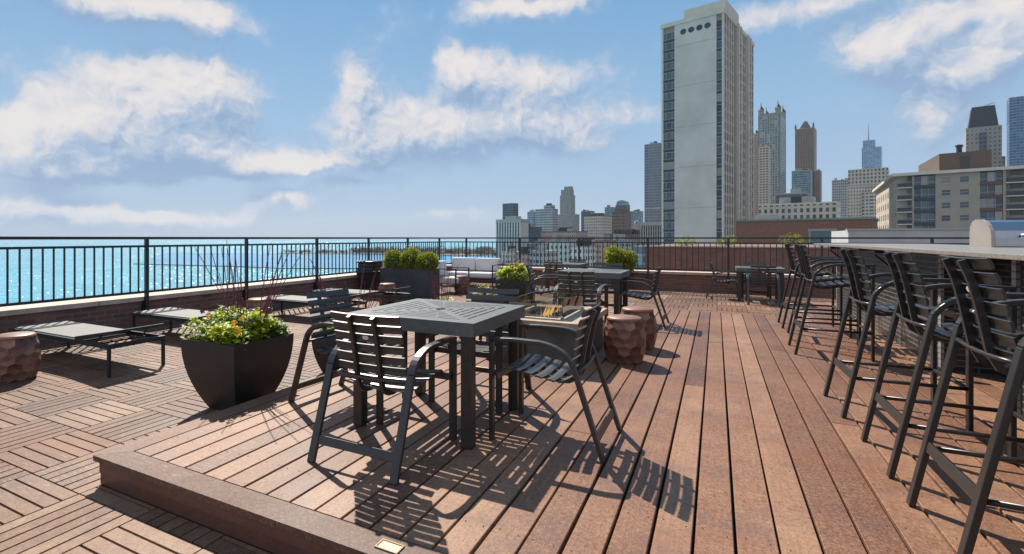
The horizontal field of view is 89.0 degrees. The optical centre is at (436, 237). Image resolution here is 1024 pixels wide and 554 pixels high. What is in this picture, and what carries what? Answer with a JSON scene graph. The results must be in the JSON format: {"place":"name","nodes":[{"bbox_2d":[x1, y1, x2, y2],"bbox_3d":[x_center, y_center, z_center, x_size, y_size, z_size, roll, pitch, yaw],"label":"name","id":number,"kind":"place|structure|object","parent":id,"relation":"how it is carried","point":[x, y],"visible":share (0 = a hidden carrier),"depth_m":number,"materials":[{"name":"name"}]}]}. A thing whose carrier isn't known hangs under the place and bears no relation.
{"place":"outdoors","nodes":[
{"label":"outdoors","id":0,"kind":"place"},
{"bbox_2d":[0,240,495,306],"bbox_3d":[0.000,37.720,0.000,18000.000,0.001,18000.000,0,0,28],"label":"lake","id":1,"kind":"structure","parent":0,"point":[37,274],"depth_m":681.80,"materials":[{"name":"liquid"}]},
{"bbox_2d":[133,263,355,268],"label":"breakwater","id":2,"kind":"object","parent":1,"relation":"in","point":[249,266],"visible":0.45,"depth_m":653.13,"materials":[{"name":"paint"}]},
{"bbox_2d":[139,253,495,267],"bbox_3d":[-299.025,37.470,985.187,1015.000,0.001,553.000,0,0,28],"label":"sheltered water","id":3,"kind":"structure","parent":0,"point":[207,259],"depth_m":897.79,"materials":[{"name":"liquid"}]},
{"bbox_2d":[283,250,495,255],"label":"peninsula","id":4,"kind":"object","parent":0,"point":[449,254],"visible":0.18,"depth_m":1217.09},
{"bbox_2d":[283,246,495,254],"bbox_3d":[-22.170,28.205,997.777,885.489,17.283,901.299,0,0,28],"label":"shore trees","id":5,"kind":"object","parent":4,"relation":"on","point":[330,251],"visible":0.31,"depth_m":1192.44,"materials":[{"name":"plant"}]},
{"bbox_2d":[288,246,495,255],"bbox_3d":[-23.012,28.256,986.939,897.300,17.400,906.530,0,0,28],"label":"shore trees","id":6,"kind":"object","parent":4,"relation":"on","point":[447,250],"visible":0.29,"depth_m":1178.29,"materials":[{"name":"plant"}]},
{"bbox_2d":[501,246,518,265],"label":"town block","id":7,"kind":"structure","parent":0,"point":[506,256],"depth_m":303.79,"materials":[{"name":"grey concrete"}]},
{"bbox_2d":[503,203,518,218],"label":"office tower","id":8,"kind":"structure","parent":0,"point":[510,209],"depth_m":705.43,"materials":[{"name":"glass"}]},
{"bbox_2d":[0,0,1023,240],"label":"sky","id":9,"kind":"structure","parent":0,"point":[119,118],"materials":[{"name":"blue"}]},
{"bbox_2d":[496,216,528,257],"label":"apartment tower","id":10,"kind":"structure","parent":0,"point":[512,226],"depth_m":437.71,"materials":[{"name":"concrete"}]},
{"bbox_2d":[516,247,529,266],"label":"town block","id":11,"kind":"structure","parent":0,"point":[525,253],"depth_m":252.29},
{"bbox_2d":[527,210,534,223],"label":"office tower","id":12,"kind":"structure","parent":0,"point":[531,215],"depth_m":823.18,"materials":[{"name":"blue glass"}]},
{"bbox_2d":[529,223,541,241],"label":"office tower","id":13,"kind":"structure","parent":0,"point":[534,231],"depth_m":483.39,"materials":[{"name":"grey concrete"}]},
{"bbox_2d":[526,239,547,250],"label":"town block","id":14,"kind":"structure","parent":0,"point":[531,246],"depth_m":357.50,"materials":[{"name":"grey concrete"}]},
{"bbox_2d":[530,245,556,266],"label":"town block","id":15,"kind":"structure","parent":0,"point":[552,255],"depth_m":239.04,"materials":[{"name":"grey concrete"}]},
{"bbox_2d":[535,203,557,230],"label":"office tower","id":16,"kind":"structure","parent":0,"point":[546,218],"depth_m":657.01,"materials":[{"name":"concrete"}]},
{"bbox_2d":[548,235,575,267],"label":"town block","id":17,"kind":"structure","parent":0,"point":[552,246],"depth_m":263.27,"materials":[{"name":"grey concrete"}]},
{"bbox_2d":[558,186,579,230],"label":"stepped tower","id":18,"kind":"structure","parent":0,"point":[568,216],"depth_m":900.86,"materials":[{"name":"concrete"}]},
{"bbox_2d":[569,239,595,268],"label":"town block","id":19,"kind":"structure","parent":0,"point":[585,252],"depth_m":223.26,"materials":[{"name":"grey concrete"}]},
{"bbox_2d":[581,210,594,230],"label":"office tower","id":20,"kind":"structure","parent":0,"point":[585,213],"depth_m":645.96,"materials":[{"name":"concrete"}]},
{"bbox_2d":[584,213,611,239],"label":"office tower","id":21,"kind":"structure","parent":0,"point":[597,224],"depth_m":546.96,"materials":[{"name":"grey concrete"}]},
{"bbox_2d":[595,235,617,265],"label":"town block","id":22,"kind":"structure","parent":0,"point":[598,252],"depth_m":288.66,"materials":[{"name":"concrete"}]},
{"bbox_2d":[612,208,631,233],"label":"apartment block","id":23,"kind":"structure","parent":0,"point":[621,218],"depth_m":484.64,"materials":[{"name":"concrete"}]},
{"bbox_2d":[615,200,629,211],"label":"office tower","id":24,"kind":"structure","parent":0,"point":[622,204],"depth_m":766.34,"materials":[{"name":"concrete"}]},
{"bbox_2d":[613,234,637,250],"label":"town block","id":25,"kind":"structure","parent":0,"point":[624,244],"depth_m":334.11,"materials":[{"name":"grey concrete"}]},
{"bbox_2d":[630,209,642,228],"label":"office tower","id":26,"kind":"structure","parent":0,"point":[637,214],"depth_m":956.22,"materials":[{"name":"glass"}]},
{"bbox_2d":[633,246,644,269],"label":"town block","id":27,"kind":"structure","parent":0,"point":[639,255],"depth_m":200.85,"materials":[{"name":"grey glass"}]},
{"bbox_2d":[640,222,660,245],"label":"office block","id":28,"kind":"structure","parent":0,"point":[650,229],"depth_m":304.05,"materials":[{"name":"concrete"}]},
{"bbox_2d":[644,141,660,221],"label":"skyscraper","id":29,"kind":"structure","parent":0,"point":[652,181],"depth_m":605.84,"materials":[{"name":"concrete"}]},
{"bbox_2d":[661,0,754,244],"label":"concrete tower","id":30,"kind":"structure","parent":0,"point":[707,120],"depth_m":146.26,"materials":[{"name":"white concrete"}]},
{"bbox_2d":[643,244,834,273],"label":"neighbour roof","id":31,"kind":"structure","parent":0,"point":[752,253],"depth_m":19.61,"materials":[{"name":"concrete"}]},
{"bbox_2d":[758,144,770,214],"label":"office tower","id":32,"kind":"structure","parent":0,"point":[764,174],"depth_m":643.74,"materials":[{"name":"concrete"}]},
{"bbox_2d":[755,215,779,218],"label":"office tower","id":33,"kind":"structure","parent":0,"point":[767,216],"depth_m":204.22,"materials":[{"name":"concrete"}]},
{"bbox_2d":[758,103,785,203],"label":"skyscraper","id":34,"kind":"structure","parent":0,"point":[772,130],"depth_m":706.69,"materials":[{"name":"glass"}]},
{"bbox_2d":[776,187,807,203],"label":"office tower","id":35,"kind":"structure","parent":0,"point":[794,191],"depth_m":356.04,"materials":[{"name":"concrete"}]},
{"bbox_2d":[758,196,840,218],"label":"office tower","id":36,"kind":"structure","parent":0,"point":[796,207],"depth_m":260.22,"materials":[{"name":"concrete"}]},
{"bbox_2d":[792,168,811,195],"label":"office tower","id":37,"kind":"structure","parent":0,"point":[802,179],"depth_m":786.93,"materials":[{"name":"glass"}]},
{"bbox_2d":[794,121,816,195],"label":"skyscraper","id":38,"kind":"structure","parent":0,"point":[805,145],"depth_m":808.28,"materials":[{"name":"concrete"}]},
{"bbox_2d":[735,217,878,244],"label":"brick hall","id":39,"kind":"structure","parent":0,"point":[814,227],"depth_m":67.11,"materials":[{"name":"brown brick"}]},
{"bbox_2d":[808,229,836,244],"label":"window","id":40,"kind":"structure","parent":39,"relation":"in","point":[812,232],"depth_m":65.57,"materials":[{"name":"grey glass"}]},
{"bbox_2d":[814,169,821,201],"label":"office tower","id":41,"kind":"structure","parent":0,"point":[818,184],"depth_m":784.38,"materials":[{"name":"concrete"}]},
{"bbox_2d":[832,178,847,217],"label":"office tower","id":42,"kind":"structure","parent":0,"point":[839,190],"depth_m":605.76,"materials":[{"name":"concrete"}]},
{"bbox_2d":[847,167,889,217],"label":"office tower","id":43,"kind":"structure","parent":0,"point":[861,195],"depth_m":459.53,"materials":[{"name":"concrete"}]},
{"bbox_2d":[862,124,881,168],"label":"skyscraper","id":44,"kind":"structure","parent":0,"point":[871,155],"depth_m":1516.49,"materials":[{"name":"glass"}]},
{"bbox_2d":[831,228,969,242],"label":"rooftop wall","id":45,"kind":"structure","parent":0,"point":[928,232],"depth_m":34.48,"materials":[{"name":"white paint"}]},
{"bbox_2d":[872,144,1023,228],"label":"apartment house","id":46,"kind":"structure","parent":0,"point":[959,188],"depth_m":112.19,"materials":[{"name":"beige concrete"}]},
{"bbox_2d":[960,156,969,167],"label":"penthouse door","id":47,"kind":"structure","parent":46,"relation":"in","point":[964,160],"depth_m":119.37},
{"bbox_2d":[964,102,1004,166],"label":"skyscraper","id":48,"kind":"structure","parent":0,"point":[983,130],"depth_m":393.38,"materials":[{"name":"concrete"}]},
{"bbox_2d":[1007,96,1023,165],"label":"skyscraper","id":49,"kind":"structure","parent":0,"point":[1015,131],"depth_m":348.06,"materials":[{"name":"glass"}]},
{"bbox_3d":[3.293,19.334,2.821,18.900,35.773,22.100,0,0,28],"label":"rooftop building","id":50,"kind":"object","parent":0,"visible":0},
{"bbox_2d":[0,265,447,345],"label":"parapet wall","id":51,"kind":"structure","parent":50,"relation":"on","point":[114,311],"depth_m":7.79,"materials":[{"name":"red brick"}]},
{"bbox_2d":[0,237,446,310],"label":"metal railing","id":52,"kind":"object","parent":51,"relation":"attached to","point":[146,292],"visible":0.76,"depth_m":8.27,"materials":[{"name":"metal"}]},
{"bbox_2d":[0,282,837,553],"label":"terrace tiles","id":53,"kind":"object","parent":50,"relation":"on","point":[67,414],"visible":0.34,"depth_m":3.85,"materials":[{"name":"brown wood"}]},
{"bbox_2d":[0,331,40,382],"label":"drum stool","id":54,"kind":"object","parent":53,"relation":"on","point":[20,356],"visible":1,"depth_m":4.96,"materials":[{"name":"orange metal"}]},
{"bbox_2d":[13,321,164,377],"bbox_3d":[-3.956,1.157,5.819,1.957,0.457,0.600,0,0,28],"label":"sun lounger","id":55,"kind":"object","parent":53,"relation":"on","point":[68,332],"visible":0.91,"depth_m":5.63,"materials":[{"name":"paint"}]},
{"bbox_2d":[132,307,262,335],"bbox_3d":[-3.322,1.157,7.114,1.957,0.457,0.600,0,0,28],"label":"sun lounger","id":56,"kind":"object","parent":53,"relation":"on","point":[171,314],"visible":0.47,"depth_m":7.15,"materials":[{"name":"fabric"}]},
{"bbox_2d":[181,330,293,409],"bbox_3d":[-1.639,1.097,4.267,0.620,0.575,0.620,0,0,28],"label":"tapered planter","id":57,"kind":"object","parent":53,"relation":"on","point":[222,376],"visible":0.79,"depth_m":4.06,"materials":[{"name":"plastic"}]},
{"bbox_2d":[178,302,292,345],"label":"bedding plants","id":58,"kind":"object","parent":57,"relation":"in","point":[223,324],"visible":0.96,"depth_m":4.16,"materials":[{"name":"green plant"}]},
{"bbox_2d":[195,240,304,341],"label":"dogwood twigs","id":59,"kind":"object","parent":57,"relation":"in","point":[268,298],"visible":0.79,"depth_m":4.28,"materials":[{"name":"red plant"}]},
{"bbox_2d":[247,297,271,316],"bbox_3d":[-2.780,1.164,8.048,0.404,0.442,0.402,0,0,-15],"label":"drum stool","id":60,"kind":"object","parent":53,"relation":"on","point":[252,303],"visible":0.39,"depth_m":7.91,"materials":[{"name":"brown ceramic"}]},
{"bbox_2d":[266,293,366,312],"bbox_3d":[-2.168,1.157,8.865,1.957,0.457,0.600,0,0,28],"label":"sun lounger","id":61,"kind":"object","parent":53,"relation":"on","point":[291,299],"visible":0.38,"depth_m":8.78,"materials":[{"name":"fabric"}]},
{"bbox_2d":[311,334,352,372],"bbox_3d":[-0.949,1.185,5.383,0.500,0.400,0.500,0,0,28],"label":"tapered planter","id":62,"kind":"object","parent":53,"relation":"on","point":[321,359],"visible":0.13,"depth_m":5.25,"materials":[{"name":"plastic"}]},
{"bbox_2d":[309,259,393,319],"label":"dogwood twigs","id":63,"kind":"object","parent":62,"relation":"in","point":[360,288],"visible":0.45,"depth_m":5.43,"materials":[{"name":"red plant"}]},
{"bbox_2d":[312,286,410,306],"bbox_3d":[-1.491,1.157,10.091,1.957,0.457,0.600,0,0,28],"label":"sun lounger","id":64,"kind":"object","parent":53,"relation":"on","point":[356,292],"visible":0.73,"depth_m":9.87,"materials":[{"name":"fabric"}]},
{"bbox_2d":[356,260,383,294],"bbox_3d":[-1.580,0.963,12.232,0.511,0.845,0.511,0,0,28],"label":"chair","id":65,"kind":"object","parent":53,"relation":"on","point":[370,266],"visible":0.75,"depth_m":12.05,"materials":[{"name":"metal"}]},
{"bbox_2d":[378,283,396,304],"bbox_3d":[-1.026,1.164,10.737,0.404,0.442,0.401,0,0,-32],"label":"drum stool","id":66,"kind":"object","parent":53,"relation":"on","point":[384,301],"visible":0.69,"depth_m":10.59,"materials":[{"name":"brown ceramic"}]},
{"bbox_2d":[380,267,439,299],"bbox_3d":[-0.618,1.038,11.825,1.304,0.695,0.524,0,0,28],"label":"long planter box","id":67,"kind":"object","parent":53,"relation":"on","point":[417,281],"visible":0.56,"depth_m":11.53,"materials":[{"name":"metal"}]},
{"bbox_2d":[382,249,401,267],"bbox_3d":[-0.986,0.543,12.009,0.593,0.590,0.571,0,0,28],"label":"clipped shrub","id":68,"kind":"object","parent":67,"relation":"in","point":[390,258],"visible":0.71,"depth_m":11.88,"materials":[{"name":"green plant"}]},
{"bbox_2d":[397,245,424,269],"bbox_3d":[-0.588,0.509,11.824,0.602,0.762,0.574,0,0,28],"label":"clipped shrub","id":69,"kind":"object","parent":67,"relation":"in","point":[407,257],"visible":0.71,"depth_m":11.67,"materials":[{"name":"green plant"}]},
{"bbox_2d":[414,251,439,270],"bbox_3d":[-0.207,0.576,11.604,0.618,0.570,0.620,0,0,4],"label":"clipped shrub","id":70,"kind":"object","parent":67,"relation":"in","point":[423,257],"visible":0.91,"depth_m":11.45,"materials":[{"name":"green plant"}]},
{"bbox_2d":[437,260,469,294],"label":"lounge armchair","id":71,"kind":"object","parent":53,"relation":"on","point":[441,271],"visible":0.5,"depth_m":12.85,"materials":[{"name":"fabric"}]},
{"bbox_2d":[454,275,469,293],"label":"drum stool","id":72,"kind":"object","parent":53,"relation":"on","point":[464,283],"visible":0.76,"depth_m":12.75,"materials":[{"name":"brown wood"}]},
{"bbox_2d":[446,257,502,287],"bbox_3d":[1.030,0.985,15.094,1.650,0.800,0.810,0,0,28],"label":"outdoor sofa","id":73,"kind":"object","parent":53,"relation":"on","point":[480,265],"visible":0.83,"depth_m":15.11,"materials":[{"name":"fabric"}]},
{"bbox_2d":[495,278,535,302],"bbox_3d":[1.553,1.097,10.101,0.620,0.575,0.620,0,0,28],"label":"tapered planter","id":74,"kind":"object","parent":53,"relation":"on","point":[522,286],"visible":0.41,"depth_m":9.83,"materials":[{"name":"metal"}]},
{"bbox_2d":[496,259,534,282],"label":"bedding plants","id":75,"kind":"object","parent":74,"relation":"in","point":[512,272],"visible":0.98,"depth_m":9.96,"materials":[{"name":"green plant"}]},
{"bbox_2d":[540,262,570,294],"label":"slatted armchair","id":76,"kind":"object","parent":53,"relation":"on","point":[550,265],"visible":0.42,"depth_m":12.48,"materials":[{"name":"brown metal"}]},
{"bbox_2d":[93,301,1023,553],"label":"deck boards","id":77,"kind":"object","parent":53,"relation":"on","point":[737,433],"visible":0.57,"depth_m":2.77,"materials":[{"name":"wood"}]},
{"bbox_2d":[288,288,407,402],"bbox_3d":[-0.662,0.815,3.882,0.675,0.815,0.582,0,0,32],"label":"slatted armchair","id":78,"kind":"object","parent":77,"relation":"on","point":[322,317],"visible":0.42,"depth_m":3.89,"materials":[{"name":"brown metal"}]},
{"bbox_2d":[307,311,456,484],"bbox_3d":[-0.292,0.815,2.965,0.582,0.815,0.675,0,0,28],"label":"slatted armchair","id":79,"kind":"object","parent":77,"relation":"on","point":[384,370],"visible":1,"depth_m":2.81,"materials":[{"name":"brown metal"}]},
{"bbox_2d":[374,538,404,553],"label":"deck light","id":80,"kind":"object","parent":77,"relation":"on","point":[386,545],"visible":1,"depth_m":2.03,"materials":[{"name":"beige metal"}]},
{"bbox_2d":[348,298,524,449],"bbox_3d":[0.028,0.851,3.523,0.900,0.731,0.900,0,0,28],"label":"patio table","id":81,"kind":"object","parent":77,"relation":"on","point":[468,323],"visible":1,"depth_m":3.30,"materials":[{"name":"grey metal"}]},
{"bbox_2d":[428,287,531,413],"bbox_3d":[0.354,0.815,4.009,0.582,0.815,0.675,0,0,28],"label":"slatted armchair","id":82,"kind":"object","parent":77,"relation":"on","point":[482,349],"visible":0.36,"depth_m":3.85,"materials":[{"name":"brown metal"}]},
{"bbox_2d":[526,263,564,293],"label":"slatted armchair","id":83,"kind":"object","parent":77,"relation":"on","point":[532,283],"visible":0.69,"depth_m":8.07,"materials":[{"name":"brown metal"}]},
{"bbox_2d":[486,292,606,367],"bbox_3d":[1.175,0.920,5.460,1.000,0.600,1.260,0,0,28],"label":"fire table","id":84,"kind":"object","parent":77,"relation":"on","point":[568,313],"visible":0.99,"depth_m":5.02,"materials":[{"name":"stone"}]},
{"bbox_2d":[489,302,621,462],"bbox_3d":[0.749,0.815,3.200,0.675,0.815,0.582,0,0,28],"label":"slatted armchair","id":85,"kind":"object","parent":77,"relation":"on","point":[521,365],"visible":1,"depth_m":3.10,"materials":[{"name":"brown metal"}]},
{"bbox_2d":[552,271,607,325],"bbox_3d":[1.814,0.815,6.533,0.582,0.815,0.675,0,0,28],"label":"slatted armchair","id":86,"kind":"object","parent":77,"relation":"on","point":[569,295],"visible":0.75,"depth_m":6.38,"materials":[{"name":"brown metal"}]},
{"bbox_2d":[556,268,629,313],"bbox_3d":[2.340,0.851,7.672,0.900,0.731,0.900,0,0,28],"label":"patio table","id":87,"kind":"object","parent":77,"relation":"on","point":[616,275],"visible":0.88,"depth_m":7.33,"materials":[{"name":"grey metal"}]},
{"bbox_2d":[583,263,622,306],"bbox_3d":[2.705,0.815,8.239,0.582,0.815,0.675,0,0,28],"label":"slatted armchair","id":88,"kind":"object","parent":77,"relation":"on","point":[605,266],"visible":0.3,"depth_m":8.40,"materials":[{"name":"brown metal"}]},
{"bbox_2d":[603,314,645,364],"bbox_3d":[1.861,0.999,5.111,0.404,0.442,0.401,0,0,28],"label":"drum stool","id":89,"kind":"object","parent":77,"relation":"on","point":[624,339],"visible":1,"depth_m":4.96,"materials":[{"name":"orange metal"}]},
{"bbox_2d":[620,306,656,349],"bbox_3d":[2.240,0.999,5.747,0.404,0.442,0.401,0,0,19],"label":"drum stool","id":90,"kind":"object","parent":77,"relation":"on","point":[646,315],"visible":0.53,"depth_m":5.59,"materials":[{"name":"orange metal"}]},
{"bbox_2d":[620,267,668,328],"bbox_3d":[2.927,0.815,7.343,0.675,0.815,0.582,0,0,28],"label":"slatted armchair","id":91,"kind":"object","parent":77,"relation":"on","point":[654,289],"visible":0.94,"depth_m":7.26,"materials":[{"name":"brown metal"}]},
{"bbox_2d":[777,243,842,328],"bbox_3d":[5.083,0.647,7.050,0.657,1.150,0.582,0,0,28],"label":"bar stool","id":92,"kind":"object","parent":77,"relation":"on","point":[789,249],"visible":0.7,"depth_m":6.97,"materials":[{"name":"black metal"}]},
{"bbox_2d":[787,244,857,345],"bbox_3d":[4.654,0.647,6.239,0.657,1.150,0.582,0,0,31],"label":"bar stool","id":93,"kind":"object","parent":77,"relation":"on","point":[839,278],"visible":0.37,"depth_m":6.28,"materials":[{"name":"black metal"}]},
{"bbox_2d":[788,244,874,361],"bbox_3d":[4.162,0.647,5.478,0.657,1.150,0.582,0,0,28],"label":"bar stool","id":94,"kind":"object","parent":77,"relation":"on","point":[811,281],"visible":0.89,"depth_m":5.39,"materials":[{"name":"black metal"}]},
{"bbox_2d":[823,248,973,431],"bbox_3d":[3.165,0.647,3.597,0.657,1.150,0.582,0,0,26],"label":"bar stool","id":95,"kind":"object","parent":77,"relation":"on","point":[857,279],"visible":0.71,"depth_m":3.55,"materials":[{"name":"black metal"}]},
{"bbox_2d":[814,243,1023,415],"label":"bar counter","id":96,"kind":"object","parent":77,"relation":"on","point":[1008,262],"visible":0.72,"depth_m":4.87,"materials":[{"name":"stone"}]},
{"bbox_2d":[970,219,1023,246],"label":"barbecue grill","id":97,"kind":"object","parent":96,"relation":"on","point":[996,233],"visible":0.98,"depth_m":5.34,"materials":[{"name":"metal"}]},
{"bbox_2d":[860,250,1023,478],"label":"bar stool","id":98,"kind":"object","parent":77,"relation":"on","point":[930,332],"visible":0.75,"depth_m":2.72,"materials":[{"name":"black metal"}]},
{"bbox_2d":[906,254,1023,553],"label":"bar stool","id":99,"kind":"object","parent":77,"relation":"on","point":[985,351],"visible":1,"depth_m":1.97,"materials":[{"name":"black metal"}]},
{"bbox_2d":[544,262,587,293],"bbox_3d":[3.321,1.016,13.215,0.900,0.731,0.900,0,0,28],"label":"patio table","id":100,"kind":"object","parent":53,"relation":"on","point":[575,265],"visible":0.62,"depth_m":13.02,"materials":[{"name":"grey metal"}]},
{"bbox_2d":[608,274,630,291],"bbox_3d":[4.800,1.160,13.551,0.600,0.450,0.600,0,0,28],"label":"round shrub pot","id":101,"kind":"object","parent":53,"relation":"on","point":[622,283],"visible":0.18,"depth_m":13.38,"materials":[{"name":"stone"}]},
{"bbox_2d":[603,245,638,276],"bbox_3d":[4.819,0.646,13.518,0.886,0.951,0.944,0,0,28],"label":"clipped shrub","id":102,"kind":"object","parent":101,"relation":"in","point":[626,258],"visible":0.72,"depth_m":13.30,"materials":[{"name":"green plant"}]},
{"bbox_2d":[706,262,737,298],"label":"slatted armchair","id":103,"kind":"object","parent":53,"relation":"on","point":[719,272],"visible":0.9,"depth_m":11.80,"materials":[{"name":"brown metal"}]},
{"bbox_2d":[741,262,771,298],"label":"slatted armchair","id":104,"kind":"object","parent":53,"relation":"on","point":[768,291],"visible":0.4,"depth_m":11.98,"materials":[{"name":"brown metal"}]},
{"bbox_2d":[735,266,785,302],"bbox_3d":[7.150,1.016,11.423,0.900,0.731,0.900,0,0,28],"label":"patio table","id":105,"kind":"object","parent":53,"relation":"on","point":[780,271],"visible":0.59,"depth_m":11.19,"materials":[{"name":"brown metal"}]},
{"bbox_2d":[746,265,780,306],"bbox_3d":[6.847,0.980,10.822,0.582,0.815,0.675,0,0,28],"label":"slatted armchair","id":106,"kind":"object","parent":53,"relation":"on","point":[767,283],"visible":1,"depth_m":10.67,"materials":[{"name":"brown metal"}]},
{"bbox_2d":[447,265,835,298],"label":"parapet wall","id":107,"kind":"structure","parent":50,"relation":"on","point":[689,281],"depth_m":13.31,"materials":[{"name":"red brick"}]},
{"bbox_2d":[447,237,969,284],"bbox_3d":[7.609,0.558,12.522,16.560,1.153,0.100,0,0,28],"label":"metal railing","id":108,"kind":"object","parent":107,"relation":"attached to","point":[728,243],"visible":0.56,"depth_m":13.25,"materials":[{"name":"metal"}]},
{"bbox_3d":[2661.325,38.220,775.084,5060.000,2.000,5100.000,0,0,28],"label":"ground","id":109,"kind":"structure","parent":0,"visible":0},
{"bbox_2d":[541,227,587,241],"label":"town block","id":110,"kind":"structure","parent":109,"relation":"on","point":[567,231],"depth_m":431.19,"materials":[{"name":"grey concrete"}]},
{"bbox_2d":[604,229,639,245],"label":"town block","id":111,"kind":"structure","parent":109,"relation":"on","point":[631,233],"depth_m":403.65,"materials":[{"name":"concrete"}]},
{"bbox_2d":[754,130,757,218],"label":"office tower","id":112,"kind":"structure","parent":109,"relation":"on","point":[756,173],"depth_m":723.11,"materials":[{"name":"concrete"}]},
{"bbox_3d":[0.068,1.185,7.300,0.500,0.400,0.500,0,0,28],"label":"tapered planter","id":113,"kind":"object","parent":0,"visible":0},
{"bbox_2d":[427,259,458,299],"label":"dogwood twigs","id":114,"kind":"object","parent":113,"relation":"in","point":[434,292],"visible":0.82,"depth_m":7.38,"materials":[{"name":"red plant"}]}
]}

